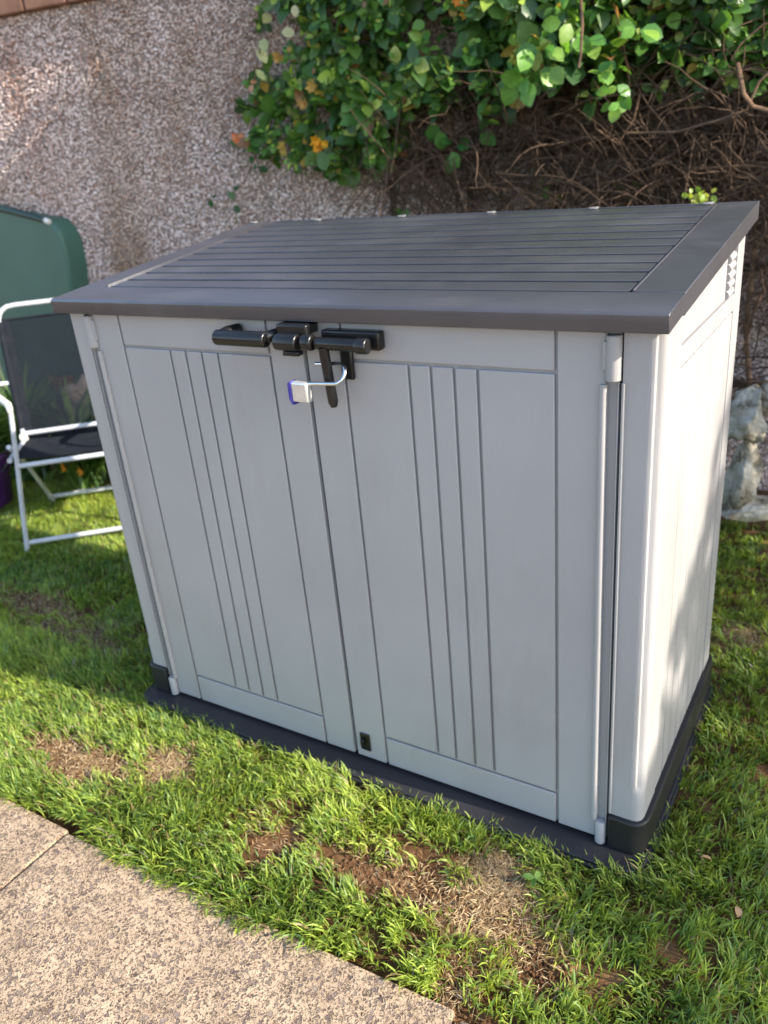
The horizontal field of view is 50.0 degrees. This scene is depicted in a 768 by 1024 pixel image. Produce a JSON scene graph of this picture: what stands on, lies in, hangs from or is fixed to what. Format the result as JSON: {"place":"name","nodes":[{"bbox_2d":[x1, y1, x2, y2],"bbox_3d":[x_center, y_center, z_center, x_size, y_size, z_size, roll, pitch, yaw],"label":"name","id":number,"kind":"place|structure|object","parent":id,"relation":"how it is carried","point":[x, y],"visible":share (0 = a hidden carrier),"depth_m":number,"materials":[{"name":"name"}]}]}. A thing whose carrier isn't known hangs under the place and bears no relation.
{"place":"outdoors","nodes":[
{"label":"outdoors","id":0,"kind":"place"},
{"bbox_2d":[0,798,467,1023],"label":"patio","id":1,"kind":"structure","parent":0,"point":[88,936],"depth_m":1.51,"materials":[{"name":"beige concrete"}]},
{"bbox_2d":[0,464,767,1023],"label":"ground","id":2,"kind":"structure","parent":0,"point":[610,978],"depth_m":1.68,"materials":[{"name":"green plant"}]},
{"bbox_2d":[0,204,89,392],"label":"storage tank","id":3,"kind":"object","parent":2,"relation":"on","point":[42,255],"visible":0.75,"depth_m":3.88,"materials":[{"name":"plastic"}]},
{"bbox_2d":[122,744,598,1023],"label":"soil crumbs","id":4,"kind":"object","parent":2,"relation":"on","point":[550,971],"visible":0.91,"depth_m":1.60,"materials":[{"name":"brown soil"}]},
{"bbox_2d":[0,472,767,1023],"bbox_3d":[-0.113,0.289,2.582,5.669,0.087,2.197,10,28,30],"label":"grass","id":5,"kind":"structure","parent":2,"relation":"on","point":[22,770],"depth_m":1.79,"materials":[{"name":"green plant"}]},
{"bbox_2d":[0,442,12,508],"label":"plant pot","id":6,"kind":"object","parent":5,"relation":"on","point":[6,492],"visible":0.83,"depth_m":3.63,"materials":[{"name":"purple plastic"}]},
{"bbox_2d":[0,370,17,428],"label":"strap leaf plant","id":7,"kind":"object","parent":6,"relation":"in","point":[3,406],"visible":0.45,"depth_m":3.56,"materials":[{"name":"green plant"}]},
{"bbox_2d":[0,369,50,482],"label":"strap leaf plant","id":8,"kind":"object","parent":6,"relation":"in","point":[6,439],"visible":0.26,"depth_m":3.83,"materials":[{"name":"green plant"}]},
{"bbox_2d":[0,399,109,489],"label":"strap leaf plant","id":9,"kind":"object","parent":6,"relation":"in","point":[81,474],"visible":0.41,"depth_m":3.69,"materials":[{"name":"green plant"}]},
{"bbox_2d":[0,298,121,550],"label":"garden chair","id":10,"kind":"object","parent":5,"relation":"on","point":[46,382],"visible":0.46,"depth_m":3.29,"materials":[{"name":"paint"}]},
{"bbox_2d":[522,871,543,886],"bbox_3d":[0.287,0.706,1.586,0.040,0.015,0.037,-7,24,-3],"label":"broadleaf weed","id":11,"kind":"object","parent":5,"relation":"on","point":[530,876],"visible":1,"depth_m":1.59,"materials":[{"name":"green plant"}]},
{"bbox_2d":[735,906,742,916],"bbox_3d":[0.634,0.712,1.472,0.013,0.010,0.020,10,28,30],"label":"fallen leaf","id":12,"kind":"object","parent":5,"relation":"on","point":[738,911],"visible":1,"depth_m":1.47,"materials":[{"name":"plant"}]},
{"bbox_2d":[721,495,767,521],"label":"garden stone","id":13,"kind":"object","parent":5,"relation":"on","point":[756,510],"visible":0.61,"depth_m":2.73,"materials":[{"name":"grey stone"}]},
{"bbox_2d":[722,440,762,509],"bbox_3d":[1.187,-0.107,2.749,0.123,0.304,0.136,14,31,28],"label":"garden stone","id":14,"kind":"object","parent":13,"relation":"on","point":[742,476],"visible":0.84,"depth_m":2.71,"materials":[{"name":"grey stone"}]},
{"bbox_2d":[728,384,766,444],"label":"garden stone","id":15,"kind":"object","parent":14,"relation":"on","point":[747,421],"visible":0.86,"depth_m":2.63,"materials":[{"name":"grey stone"}]},
{"bbox_2d":[731,383,767,416],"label":"garden stone","id":16,"kind":"object","parent":15,"relation":"on","point":[764,397],"visible":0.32,"depth_m":2.64,"materials":[{"name":"grey stone"}]},
{"bbox_2d":[0,0,767,490],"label":"garden wall","id":17,"kind":"structure","parent":2,"relation":"on","point":[120,122],"depth_m":3.43,"materials":[{"name":"stone"}]},
{"bbox_2d":[207,0,767,453],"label":"climbing shrub","id":18,"kind":"object","parent":17,"relation":"attached to","point":[533,42],"visible":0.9,"depth_m":2.69,"materials":[{"name":"green plant"}]},
{"bbox_2d":[379,2,767,387],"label":"wooden trellis","id":19,"kind":"object","parent":17,"relation":"attached to","point":[736,383],"visible":0.12,"depth_m":2.91,"materials":[{"name":"brown wood"}]},
{"bbox_2d":[0,581,767,1020],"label":"dead grass","id":20,"kind":"structure","parent":2,"relation":"on","point":[484,887],"depth_m":1.64,"materials":[{"name":"plant"}]},
{"bbox_2d":[50,201,759,883],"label":"storage shed","id":21,"kind":"structure","parent":2,"relation":"on","point":[452,539],"depth_m":1.64,"materials":[{"name":"plastic"}]},
{"bbox_2d":[83,314,357,751],"bbox_3d":[-0.366,0.065,1.903,0.597,1.027,0.036,10,28,30],"label":"door","id":22,"kind":"structure","parent":21,"relation":"in","point":[223,477],"depth_m":1.86,"materials":[{"name":"plastic"}]},
{"bbox_2d":[287,362,346,404],"bbox_3d":[-0.118,-0.235,1.510,0.118,0.076,0.044,10,28,30],"label":"padlock","id":23,"kind":"object","parent":21,"relation":"hanging from","point":[299,391],"visible":0.99,"depth_m":1.51,"materials":[{"name":"metal"}]},
{"bbox_2d":[307,322,623,843],"bbox_3d":[0.151,0.152,1.599,0.597,1.027,0.036,10,28,30],"label":"door","id":24,"kind":"structure","parent":21,"relation":"in","point":[471,475],"depth_m":1.55,"materials":[{"name":"plastic"}]}
]}

